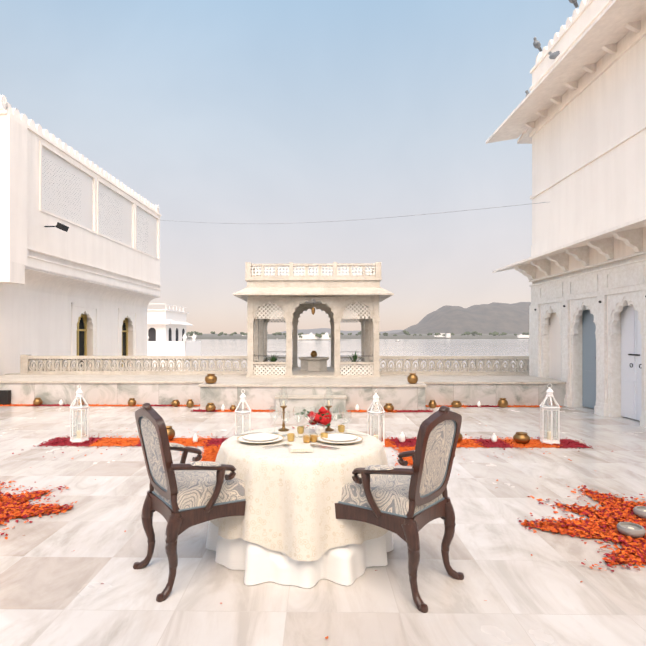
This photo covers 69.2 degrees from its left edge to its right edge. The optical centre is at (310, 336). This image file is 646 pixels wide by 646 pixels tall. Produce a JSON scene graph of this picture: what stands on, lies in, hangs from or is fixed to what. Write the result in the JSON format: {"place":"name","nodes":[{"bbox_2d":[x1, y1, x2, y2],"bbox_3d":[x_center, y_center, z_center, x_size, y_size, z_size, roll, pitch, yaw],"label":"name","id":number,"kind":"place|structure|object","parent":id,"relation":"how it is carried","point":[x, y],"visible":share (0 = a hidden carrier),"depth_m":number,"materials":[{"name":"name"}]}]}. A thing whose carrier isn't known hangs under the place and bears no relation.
{"place":"outdoors","nodes":[
{"label":"outdoors","id":0,"kind":"place"},
{"bbox_2d":[147,304,200,370],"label":"building","id":1,"kind":"structure","parent":0,"point":[166,332],"depth_m":60.26,"materials":[{"name":"white paint"}]},
{"bbox_2d":[0,0,581,333],"label":"sky","id":2,"kind":"structure","parent":0,"point":[252,114],"materials":[{"name":"blue"}]},
{"bbox_2d":[0,404,645,645],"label":"terrace floor","id":3,"kind":"structure","parent":0,"point":[54,591],"depth_m":3.11,"materials":[{"name":"stone"}]},
{"bbox_2d":[0,95,161,374],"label":"palace wing","id":4,"kind":"structure","parent":3,"relation":"on","point":[68,287],"depth_m":14.21,"materials":[{"name":"white paint"}]},
{"bbox_2d":[42,146,156,256],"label":"lattice screens","id":5,"kind":"object","parent":4,"relation":"attached to","point":[83,209],"visible":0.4,"depth_m":15.29,"materials":[{"name":"white stone"}]},
{"bbox_2d":[163,202,545,223],"bbox_3d":[-0.628,-4.198,15.972,16.126,2.128,0.008,0,0,39],"label":"overhead wire","id":6,"kind":"object","parent":4,"relation":"attached to","point":[363,219],"visible":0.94,"depth_m":14.14,"materials":[{"name":"grey metal"}]},
{"bbox_2d":[133,403,245,601],"bbox_3d":[-0.712,0.956,3.038,0.735,1.109,0.709,0,0,-36],"label":"armchair","id":7,"kind":"object","parent":3,"relation":"on","point":[184,497],"visible":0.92,"depth_m":2.81,"materials":[{"name":"brown wood"}]},
{"bbox_2d":[0,368,565,412],"bbox_3d":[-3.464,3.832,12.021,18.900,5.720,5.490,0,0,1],"label":"plinth","id":8,"kind":"structure","parent":3,"relation":"on","point":[398,391],"depth_m":10.19,"materials":[{"name":"stone"}]},
{"bbox_2d":[20,355,528,373],"bbox_3d":[-0.899,0.722,12.346,13.520,0.500,0.160,0,0,1],"label":"balustrade","id":9,"kind":"object","parent":8,"relation":"on","point":[26,365],"visible":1,"depth_m":12.33,"materials":[{"name":"stone"}]},
{"bbox_2d":[233,262,393,376],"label":"pavilion","id":10,"kind":"structure","parent":8,"relation":"on","point":[292,297],"depth_m":11.37,"materials":[{"name":"stone"}]},
{"bbox_2d":[251,266,374,374],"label":"lattice panels","id":11,"kind":"object","parent":10,"relation":"attached to","point":[349,314],"visible":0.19,"depth_m":11.41,"materials":[{"name":"beige stone"}]},
{"bbox_2d":[206,426,393,588],"bbox_3d":[-0.063,1.122,3.416,1.372,0.741,1.351,0,0,1],"label":"tablecloth","id":12,"kind":"object","parent":3,"relation":"on","point":[288,528],"visible":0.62,"depth_m":2.86,"materials":[{"name":"white fabric"}]},
{"bbox_2d":[235,386,367,452],"bbox_3d":[-0.049,0.573,3.434,0.890,0.353,0.808,0,0,-36],"label":"tableware","id":13,"kind":"object","parent":12,"relation":"on","point":[322,418],"visible":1,"depth_m":3.46,"materials":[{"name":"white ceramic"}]},
{"bbox_2d":[0,351,645,537],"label":"brass pots","id":14,"kind":"object","parent":3,"relation":"on","point":[632,530],"visible":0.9,"depth_m":9.33,"materials":[{"name":"brown metal"}]},
{"bbox_2d":[0,404,645,638],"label":"flower petals","id":15,"kind":"object","parent":3,"relation":"on","point":[603,526],"visible":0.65,"depth_m":4.12,"materials":[{"name":"orange plant"}]},
{"bbox_2d":[69,385,88,442],"bbox_3d":[-3.287,1.086,6.672,0.269,0.813,0.257,0,0,1],"label":"lantern","id":16,"kind":"object","parent":15,"relation":"on","point":[78,437],"visible":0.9,"depth_m":6.65,"materials":[{"name":"white paint"}]},
{"bbox_2d":[235,389,250,434],"bbox_3d":[-0.921,1.105,6.426,0.241,0.774,0.257,0,0,1],"label":"lantern","id":17,"kind":"object","parent":15,"relation":"on","point":[242,412],"visible":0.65,"depth_m":6.38,"materials":[{"name":"white paint"}]},
{"bbox_2d":[540,384,559,444],"bbox_3d":[3.362,1.074,6.569,0.269,0.836,0.273,0,0,1],"label":"lantern","id":18,"kind":"object","parent":15,"relation":"on","point":[549,438],"visible":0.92,"depth_m":6.53,"materials":[{"name":"white paint"}]},
{"bbox_2d":[367,393,384,445],"bbox_3d":[0.899,1.105,6.397,0.251,0.774,0.251,0,0,1],"label":"lantern","id":19,"kind":"object","parent":3,"relation":"on","point":[372,412],"visible":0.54,"depth_m":6.36,"materials":[{"name":"white paint"}]},
{"bbox_2d":[335,406,463,612],"bbox_3d":[0.523,0.956,2.947,0.735,1.109,0.709,0,0,42],"label":"armchair","id":20,"kind":"object","parent":3,"relation":"on","point":[406,505],"visible":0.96,"depth_m":2.72,"materials":[{"name":"brown wood"}]},
{"bbox_2d":[486,0,645,427],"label":"palace wing","id":21,"kind":"structure","parent":3,"relation":"on","point":[576,118],"depth_m":9.23,"materials":[{"name":"white paint"}]},
{"bbox_2d":[525,0,578,95],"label":"pigeons","id":22,"kind":"object","parent":21,"relation":"on","point":[537,45],"visible":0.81,"depth_m":10.62,"materials":[{"name":"grey"}]},
{"bbox_2d":[186,339,528,370],"bbox_3d":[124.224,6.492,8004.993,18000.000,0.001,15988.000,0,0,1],"label":"lake","id":23,"kind":"structure","parent":0,"point":[410,347],"depth_m":261.88,"materials":[{"name":"liquid"}]},
{"bbox_2d":[186,332,528,340],"bbox_3d":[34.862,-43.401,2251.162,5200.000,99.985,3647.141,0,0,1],"label":"shore","id":24,"kind":"structure","parent":0,"point":[310,336],"depth_m":1573.99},
{"bbox_2d":[186,330,528,337],"bbox_3d":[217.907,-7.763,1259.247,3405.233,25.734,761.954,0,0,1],"label":"shore trees","id":25,"kind":"object","parent":24,"relation":"on","point":[494,333],"visible":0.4,"depth_m":1424.56,"materials":[{"name":"green plant"}]},
{"bbox_2d":[281,302,530,334],"bbox_3d":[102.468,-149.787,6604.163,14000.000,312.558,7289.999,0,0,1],"label":"hills","id":26,"kind":"structure","parent":0,"point":[507,318],"depth_m":3518.28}
]}

